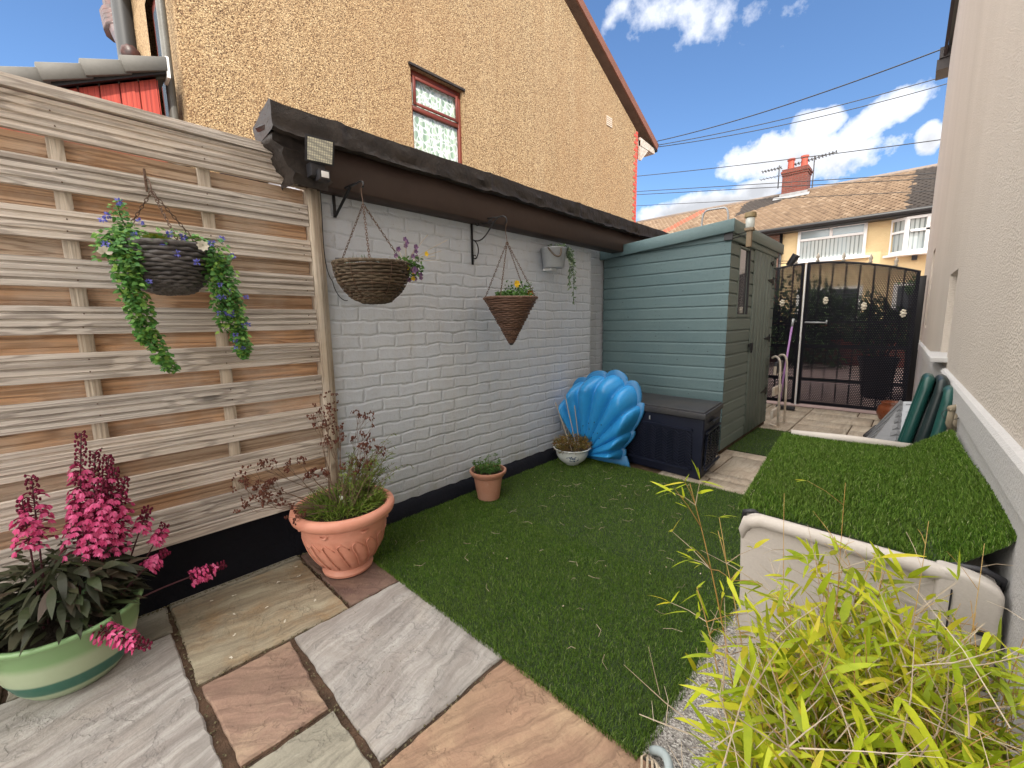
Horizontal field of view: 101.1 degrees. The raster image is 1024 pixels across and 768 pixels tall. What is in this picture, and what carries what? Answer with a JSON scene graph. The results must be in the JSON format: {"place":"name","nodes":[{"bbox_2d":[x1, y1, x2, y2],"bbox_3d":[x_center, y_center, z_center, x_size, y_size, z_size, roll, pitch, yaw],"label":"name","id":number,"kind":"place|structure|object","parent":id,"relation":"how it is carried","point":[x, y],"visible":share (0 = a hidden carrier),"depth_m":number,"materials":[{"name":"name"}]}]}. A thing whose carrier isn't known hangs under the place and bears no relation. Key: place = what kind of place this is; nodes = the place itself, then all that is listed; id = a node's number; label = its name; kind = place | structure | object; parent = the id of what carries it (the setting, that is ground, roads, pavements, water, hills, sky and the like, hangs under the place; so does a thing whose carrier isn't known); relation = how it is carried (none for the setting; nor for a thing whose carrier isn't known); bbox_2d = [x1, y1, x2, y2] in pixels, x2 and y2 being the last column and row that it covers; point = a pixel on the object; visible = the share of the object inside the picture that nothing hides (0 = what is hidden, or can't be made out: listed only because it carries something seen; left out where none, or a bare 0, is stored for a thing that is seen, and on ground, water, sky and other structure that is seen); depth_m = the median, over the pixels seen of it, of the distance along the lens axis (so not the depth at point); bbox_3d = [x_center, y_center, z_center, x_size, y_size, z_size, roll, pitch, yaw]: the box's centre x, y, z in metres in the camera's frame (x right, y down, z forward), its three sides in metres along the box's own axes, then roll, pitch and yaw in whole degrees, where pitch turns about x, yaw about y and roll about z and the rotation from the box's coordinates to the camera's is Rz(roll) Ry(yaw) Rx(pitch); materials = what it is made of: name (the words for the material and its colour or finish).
{"place":"outdoors","nodes":[
{"label":"outdoors","id":0,"kind":"place"},
{"bbox_2d":[0,557,504,767],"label":"patio mortar","id":1,"kind":"object","parent":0,"point":[222,746],"depth_m":1.26,"materials":[{"name":"brown concrete"}]},
{"bbox_2d":[0,553,654,767],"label":"patio","id":2,"kind":"structure","parent":0,"point":[138,709],"depth_m":1.29,"materials":[{"name":"grey stone"}]},
{"bbox_2d":[0,430,226,700],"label":"green bowl planter","id":3,"kind":"object","parent":2,"relation":"on","point":[64,635],"visible":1,"depth_m":1.32,"materials":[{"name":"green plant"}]},
{"bbox_2d":[210,566,315,658],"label":"petal litter","id":4,"kind":"object","parent":2,"relation":"on","point":[231,657],"visible":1,"depth_m":1.70,"materials":[{"name":"pink plant"}]},
{"bbox_2d":[230,391,413,578],"bbox_3d":[-0.801,0.452,1.901,0.452,0.830,0.805,7,11,43],"label":"terracotta urn","id":5,"kind":"object","parent":2,"relation":"on","point":[341,526],"visible":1,"depth_m":1.84,"materials":[{"name":"orange ceramic"}]},
{"bbox_2d":[138,552,509,767],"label":"moss crumbs","id":6,"kind":"object","parent":2,"relation":"on","point":[215,722],"visible":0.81,"depth_m":1.39,"materials":[{"name":"green plant"}]},
{"bbox_2d":[640,753,660,767],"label":"root ends","id":7,"kind":"object","parent":2,"relation":"on","point":[647,760],"visible":1,"depth_m":1.06,"materials":[{"name":"beige plant"}]},
{"bbox_2d":[649,745,673,767],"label":"hose end","id":8,"kind":"object","parent":2,"relation":"on","point":[660,752],"visible":1,"depth_m":1.06,"materials":[{"name":"grey plastic"}]},
{"bbox_2d":[624,461,1023,767],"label":"bamboo plant","id":9,"kind":"object","parent":2,"relation":"on","point":[828,697],"visible":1,"depth_m":0.63,"materials":[{"name":"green plant"}]},
{"bbox_2d":[0,0,950,220],"label":"sky","id":10,"kind":"structure","parent":0,"point":[688,66],"materials":[{"name":"blue"}]},
{"bbox_2d":[373,427,790,759],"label":"artificial grass","id":11,"kind":"structure","parent":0,"point":[487,506],"depth_m":1.89,"materials":[{"name":"green plastic"}]},
{"bbox_2d":[469,453,506,501],"bbox_3d":[-0.154,0.595,2.711,0.238,0.284,0.238,7,11,43],"label":"terracotta pot","id":12,"kind":"object","parent":11,"relation":"on","point":[486,476],"visible":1,"depth_m":2.66,"materials":[{"name":"orange ceramic"}]},
{"bbox_2d":[552,396,592,465],"bbox_3d":[0.473,0.354,3.327,0.332,0.565,0.338,0,8,3],"label":"white bowl planter","id":13,"kind":"object","parent":11,"relation":"on","point":[570,452],"visible":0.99,"depth_m":3.27,"materials":[{"name":"ceramic"}]},
{"bbox_2d":[417,467,731,668],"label":"straw litter","id":14,"kind":"object","parent":11,"relation":"on","point":[577,565],"visible":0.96,"depth_m":1.97,"materials":[{"name":"beige plant"}]},
{"bbox_2d":[639,604,753,767],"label":"gravel","id":15,"kind":"structure","parent":0,"point":[671,738],"depth_m":1.20,"materials":[{"name":"grey gravel"},{"name":"grey gravel"}]},
{"bbox_2d":[639,686,715,744],"bbox_3d":[0.490,0.922,1.125,0.271,0.042,0.107,7,11,43],"label":"fallen twig","id":16,"kind":"object","parent":15,"relation":"on","point":[672,726],"visible":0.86,"depth_m":1.14,"materials":[{"name":"brown wood"}]},
{"bbox_2d":[735,429,1017,736],"bbox_3d":[1.261,0.552,1.585,0.662,0.656,1.268,7,11,43],"label":"storage chest","id":17,"kind":"object","parent":15,"relation":"on","point":[895,491],"visible":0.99,"depth_m":1.24,"materials":[{"name":"beige plastic"}]},
{"bbox_2d":[896,373,935,443],"bbox_3d":[2.186,0.361,2.354,0.207,0.857,0.383,7,11,43],"label":"folding chair","id":18,"kind":"object","parent":15,"relation":"on","point":[911,427],"visible":0.38,"depth_m":2.19,"materials":[{"name":"green plastic"}]},
{"bbox_2d":[915,374,949,442],"bbox_3d":[2.166,0.372,2.249,0.191,0.852,0.366,7,11,43],"label":"folding chair","id":19,"kind":"object","parent":15,"relation":"on","point":[942,381],"visible":0.3,"depth_m":2.08,"materials":[{"name":"black plastic"}]},
{"bbox_2d":[930,385,952,436],"bbox_3d":[2.092,0.408,2.116,0.162,0.822,0.345,7,11,43],"label":"folding chair","id":20,"kind":"object","parent":15,"relation":"on","point":[939,425],"visible":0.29,"depth_m":1.96,"materials":[{"name":"green plastic"}]},
{"bbox_2d":[941,404,958,432],"bbox_3d":[1.918,0.446,1.942,0.187,0.742,0.180,7,11,43],"label":"figurine","id":21,"kind":"object","parent":15,"relation":"on","point":[951,421],"visible":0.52,"depth_m":1.83,"materials":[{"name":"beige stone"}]},
{"bbox_2d":[629,403,880,494],"bbox_3d":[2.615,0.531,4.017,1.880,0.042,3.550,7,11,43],"label":"paving","id":22,"kind":"structure","parent":0,"point":[738,471],"depth_m":4.25,"materials":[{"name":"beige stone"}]},
{"bbox_2d":[558,370,644,466],"bbox_3d":[0.674,0.268,3.348,0.696,0.757,0.267,6,11,40],"label":"shell sandpit","id":23,"kind":"object","parent":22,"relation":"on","point":[609,407],"visible":0.87,"depth_m":3.26,"materials":[{"name":"blue plastic"}]},
{"bbox_2d":[625,392,722,479],"bbox_3d":[1.185,0.373,3.396,0.506,0.498,0.937,-8,11,-42],"label":"storage box","id":24,"kind":"object","parent":22,"relation":"on","point":[676,435],"visible":0.74,"depth_m":3.10,"materials":[{"name":"black plastic"}]},
{"bbox_2d":[600,218,783,453],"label":"garden shed","id":25,"kind":"structure","parent":22,"relation":"on","point":[687,313],"depth_m":3.69,"materials":[{"name":"blue paint"}]},
{"bbox_2d":[735,245,750,316],"bbox_3d":[1.959,-0.863,3.587,0.038,0.575,0.300,7,11,43],"label":"window","id":26,"kind":"structure","parent":25,"relation":"in","point":[742,294],"depth_m":3.61,"materials":[{"name":"glass"}]},
{"bbox_2d":[733,211,756,246],"bbox_3d":[1.742,-1.155,3.170,0.167,0.248,0.082,7,11,43],"label":"solar lantern","id":27,"kind":"object","parent":25,"relation":"attached to","point":[749,228],"visible":1,"depth_m":3.12,"materials":[{"name":"beige metal"}]},
{"bbox_2d":[743,250,774,434],"bbox_3d":[2.406,-0.394,4.087,0.038,1.690,0.755,7,11,43],"label":"door","id":28,"kind":"structure","parent":25,"relation":"in","point":[763,278],"depth_m":4.06,"materials":[{"name":"grey paint"}]},
{"bbox_2d":[779,253,799,266],"bbox_3d":[2.819,-1.256,4.283,0.184,0.138,0.074,7,11,43],"label":"spotlight","id":29,"kind":"object","parent":25,"relation":"attached to","point":[793,259],"visible":1,"depth_m":4.24,"materials":[{"name":"black plastic"}]},
{"bbox_2d":[769,354,787,428],"bbox_3d":[2.832,0.064,4.471,0.128,0.751,0.375,7,11,43],"label":"step ladder","id":30,"kind":"object","parent":22,"relation":"on","point":[777,369],"visible":1,"depth_m":4.39,"materials":[{"name":"silver metal"}]},
{"bbox_2d":[776,319,794,409],"bbox_3d":[3.493,-0.256,5.271,0.200,1.114,0.354,7,11,43],"label":"broom","id":31,"kind":"object","parent":22,"relation":"on","point":[782,383],"visible":0.69,"depth_m":5.31,"materials":[{"name":"purple"}]},
{"bbox_2d":[767,260,804,403],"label":"metal gate","id":32,"kind":"structure","parent":22,"relation":"on","point":[794,271],"depth_m":5.43,"materials":[{"name":"black metal"}]},
{"bbox_2d":[794,252,920,410],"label":"metal gate","id":33,"kind":"structure","parent":22,"relation":"on","point":[883,347],"depth_m":4.97,"materials":[{"name":"black metal"}]},
{"bbox_2d":[876,400,898,419],"bbox_3d":[4.095,0.304,4.517,0.290,0.220,0.290,7,11,43],"label":"round clay pot","id":34,"kind":"object","parent":22,"relation":"on","point":[885,407],"visible":0.44,"depth_m":4.51,"materials":[{"name":"brown ceramic"}]},
{"bbox_2d":[867,400,911,440],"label":"ribbed ramp","id":35,"kind":"structure","parent":22,"relation":"on","point":[889,426],"depth_m":3.68,"materials":[{"name":"grey plastic"}]},
{"bbox_2d":[863,425,875,436],"bbox_3d":[3.378,0.437,3.941,0.232,0.122,0.065,-3,8,-14],"label":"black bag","id":36,"kind":"object","parent":35,"relation":"on","point":[868,432],"visible":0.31,"depth_m":3.92,"materials":[{"name":"black plastic"}]},
{"bbox_2d":[637,190,933,205],"bbox_3d":[8.056,-5.442,12.337,14.223,2.141,0.016,7,11,43],"label":"overhead wire","id":37,"kind":"object","parent":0,"point":[795,197],"visible":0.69,"depth_m":12.12,"materials":[{"name":"black"}]},
{"bbox_2d":[637,178,935,194],"bbox_3d":[8.036,-5.771,12.303,14.223,2.325,0.020,7,11,43],"label":"overhead wire","id":38,"kind":"object","parent":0,"point":[798,185],"visible":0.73,"depth_m":12.07,"materials":[{"name":"black"}]},
{"bbox_2d":[637,173,935,191],"bbox_3d":[8.030,-5.886,12.291,14.205,2.307,0.020,7,11,43],"label":"overhead wire","id":39,"kind":"object","parent":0,"point":[797,181],"visible":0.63,"depth_m":12.04,"materials":[{"name":"black"}]},
{"bbox_2d":[766,362,903,413],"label":"driveway","id":40,"kind":"structure","parent":0,"point":[833,408],"depth_m":5.98,"materials":[{"name":"grey concrete"}]},
{"bbox_2d":[770,274,907,368],"bbox_3d":[6.781,-1.460,10.007,5.869,2.471,1.262,7,11,43],"label":"hedge","id":41,"kind":"object","parent":40,"relation":"on","point":[816,324],"visible":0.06,"depth_m":9.66,"materials":[{"name":"green plant"}]},
{"bbox_2d":[837,286,909,397],"bbox_3d":[5.402,-0.639,6.186,1.035,1.578,1.013,7,11,43],"label":"potted shrub","id":42,"kind":"object","parent":40,"relation":"on","point":[877,344],"visible":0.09,"depth_m":6.08,"materials":[{"name":"green plant"}]},
{"bbox_2d":[898,278,914,377],"bbox_3d":[6.082,-0.783,6.459,0.380,1.758,0.332,-6,10,-32],"label":"climbing shrub","id":43,"kind":"object","parent":40,"relation":"on","point":[909,314],"visible":0.09,"depth_m":6.43,"materials":[{"name":"green plant"}]},
{"bbox_2d":[771,324,904,366],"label":"boundary wall","id":44,"kind":"structure","parent":0,"point":[854,349],"depth_m":10.03,"materials":[{"name":"red brick"}]},
{"label":"ground","id":45,"kind":"structure","parent":0,"visible":0},
{"bbox_2d":[0,55,170,162],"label":"clad extension","id":46,"kind":"object","parent":45,"relation":"on","point":[135,81],"visible":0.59,"depth_m":3.46,"materials":[{"name":"red painted wood cladding"},{"name":"grey roof tile"},{"name":"white plastic"}]},
{"bbox_2d":[0,509,307,615],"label":"base wall","id":47,"kind":"structure","parent":45,"relation":"on","point":[249,547],"depth_m":1.85,"materials":[{"name":"black paint"}]},
{"bbox_2d":[0,71,339,592],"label":"timber fence","id":48,"kind":"object","parent":47,"relation":"on","point":[199,430],"visible":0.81,"depth_m":1.60,"materials":[{"name":"brown wood"}]},
{"bbox_2d":[88,168,253,373],"bbox_3d":[-1.215,-0.409,1.513,0.317,0.742,0.430,7,11,43],"label":"hanging basket","id":49,"kind":"object","parent":48,"relation":"hanging from","point":[159,263],"visible":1,"depth_m":1.43,"materials":[{"name":"grey wicker"}]},
{"bbox_2d":[99,0,658,221],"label":"neighbour house","id":50,"kind":"structure","parent":45,"relation":"on","point":[536,94],"depth_m":5.69,"materials":[{"name":"tan pebbledash"},{"name":"mahogany"},{"name":"red painted brick"}]},
{"bbox_2d":[152,0,173,163],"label":"drainpipe","id":51,"kind":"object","parent":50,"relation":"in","point":[154,12],"depth_m":4.58,"materials":[{"name":"white plastic"}]},
{"bbox_2d":[408,61,464,163],"bbox_3d":[-1.020,-3.108,5.893,0.140,2.150,0.930,7,11,43],"label":"window","id":52,"kind":"structure","parent":50,"relation":"in","point":[436,115],"depth_m":5.84,"materials":[{"name":"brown wood"}]},
{"bbox_2d":[641,139,939,175],"bbox_3d":[7.459,-6.200,11.393,13.197,1.713,0.020,7,11,43],"label":"overhead wire","id":53,"kind":"object","parent":50,"relation":"attached to","point":[798,158],"visible":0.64,"depth_m":11.15,"materials":[{"name":"black"}]},
{"bbox_2d":[659,79,934,144],"bbox_3d":[7.029,-5.927,8.462,7.882,0.739,0.016,3,9,25],"label":"overhead wire","id":54,"kind":"object","parent":50,"relation":"attached to","point":[801,114],"visible":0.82,"depth_m":8.88,"materials":[{"name":"black"}]},
{"bbox_2d":[657,49,939,141],"bbox_3d":[4.846,-5.341,8.107,0.018,0.469,5.014,-6,10,-33],"label":"overhead wire","id":55,"kind":"object","parent":50,"relation":"attached to","point":[810,96],"visible":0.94,"depth_m":7.37,"materials":[{"name":"black"}]},
{"bbox_2d":[658,83,946,146],"bbox_3d":[7.286,-6.026,8.722,8.151,0.935,0.016,2,9,20],"label":"overhead wire","id":56,"kind":"object","parent":50,"relation":"attached to","point":[806,119],"visible":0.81,"depth_m":9.10,"materials":[{"name":"black"}]},
{"bbox_2d":[220,98,668,524],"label":"garage","id":57,"kind":"structure","parent":45,"relation":"on","point":[441,377],"depth_m":2.59,"materials":[{"name":"white brick"}]},
{"bbox_2d":[305,134,334,182],"bbox_3d":[-0.837,-0.964,1.817,0.104,0.167,0.121,7,11,43],"label":"security light","id":58,"kind":"object","parent":57,"relation":"attached to","point":[319,153],"visible":1,"depth_m":1.80,"materials":[{"name":"black plastic"}]},
{"bbox_2d":[320,190,347,300],"bbox_3d":[-0.875,-0.663,2.017,0.057,0.515,0.175,0,8,8],"label":"cable","id":59,"kind":"object","parent":57,"relation":"attached to","point":[323,247],"visible":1,"depth_m":2.01,"materials":[{"name":"black rubber"}]},
{"bbox_2d":[332,180,363,217],"bbox_3d":[-0.766,-0.865,1.971,0.273,0.120,0.014,6,11,40],"label":"bracket","id":60,"kind":"object","parent":57,"relation":"attached to","point":[335,212],"visible":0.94,"depth_m":2.01,"materials":[{"name":"black metal"}]},
{"bbox_2d":[331,184,446,304],"bbox_3d":[-0.584,-0.648,2.018,0.353,0.531,0.551,7,11,43],"label":"hanging basket","id":61,"kind":"object","parent":60,"relation":"hanging from","point":[373,281],"visible":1,"depth_m":1.87,"materials":[{"name":"brown wicker"}]},
{"bbox_2d":[470,215,506,264],"bbox_3d":[-0.144,-0.902,2.644,0.258,0.278,0.015,3,9,26],"label":"scroll bracket","id":62,"kind":"object","parent":57,"relation":"attached to","point":[475,241],"visible":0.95,"depth_m":2.68,"materials":[{"name":"black metal"}]},
{"bbox_2d":[483,222,537,344],"bbox_3d":[-0.010,-0.623,2.658,0.351,0.754,0.350,7,11,43],"label":"cone basket","id":63,"kind":"object","parent":62,"relation":"hanging from","point":[510,309],"visible":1,"depth_m":2.60,"materials":[{"name":"brown wicker"}]},
{"bbox_2d":[540,243,576,303],"bbox_3d":[0.353,-0.839,3.209,0.204,0.473,0.290,7,11,43],"label":"wall bucket","id":64,"kind":"object","parent":57,"relation":"attached to","point":[553,257],"depth_m":3.13,"materials":[{"name":"metal"}]},
{"bbox_2d":[701,207,728,225],"bbox_3d":[2.330,-1.458,4.889,0.312,1.121,0.022,7,11,43],"label":"metal hoop","id":65,"kind":"object","parent":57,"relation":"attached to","point":[726,208],"visible":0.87,"depth_m":4.81,"materials":[{"name":"metal"}]},
{"bbox_2d":[636,154,937,321],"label":"terraced house","id":66,"kind":"structure","parent":45,"relation":"on","point":[888,228],"depth_m":13.44,"materials":[{"name":"yellow painted render"},{"name":"brown concrete roof tile"},{"name":"white upvc"}]},
{"bbox_2d":[761,165,781,188],"bbox_3d":[10.243,-8.126,16.682,0.707,0.850,0.360,7,11,43],"label":"tv aerial","id":67,"kind":"object","parent":66,"relation":"attached to","point":[768,170],"visible":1,"depth_m":16.55,"materials":[{"name":"grey metal"}]},
{"bbox_2d":[791,150,836,187],"bbox_3d":[11.276,-7.934,15.786,1.372,1.190,0.360,7,11,43],"label":"tv aerial","id":68,"kind":"object","parent":66,"relation":"attached to","point":[814,158],"visible":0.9,"depth_m":15.72,"materials":[{"name":"grey metal"}]},
{"bbox_2d":[796,285,862,320],"bbox_3d":[10.134,-2.397,13.561,1.700,1.400,0.060,7,11,43],"label":"window","id":69,"kind":"structure","parent":66,"relation":"in","point":[862,285],"depth_m":13.19,"materials":[{"name":"white glass"}]},
{"bbox_2d":[796,223,869,263],"bbox_3d":[10.066,-4.432,13.246,1.940,1.080,0.160,7,11,43],"label":"window","id":70,"kind":"structure","parent":66,"relation":"in","point":[830,243],"depth_m":13.26,"materials":[{"name":"white plastic"}]},
{"bbox_2d":[891,283,913,314],"bbox_3d":[11.872,-2.190,11.918,1.700,1.400,0.060,7,11,43],"label":"window","id":71,"kind":"structure","parent":66,"relation":"in","point":[896,283],"depth_m":12.30,"materials":[{"name":"white plastic"}]},
{"bbox_2d":[882,213,931,259],"bbox_3d":[11.606,-4.097,11.689,1.940,1.190,0.460,7,11,43],"label":"window","id":72,"kind":"structure","parent":66,"relation":"in","point":[911,233],"depth_m":11.89,"materials":[{"name":"white plastic"}]},
{"bbox_2d":[912,0,1023,756],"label":"rendered house","id":73,"kind":"structure","parent":45,"relation":"on","point":[971,343],"depth_m":1.73,"materials":[{"name":"grey paint"}]},
{"bbox_2d":[900,275,926,400],"bbox_3d":[5.071,-0.538,5.344,0.135,1.620,0.100,7,11,43],"label":"gate post","id":74,"kind":"object","parent":73,"relation":"attached to","point":[917,328],"visible":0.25,"depth_m":5.28,"materials":[{"name":"black metal"}]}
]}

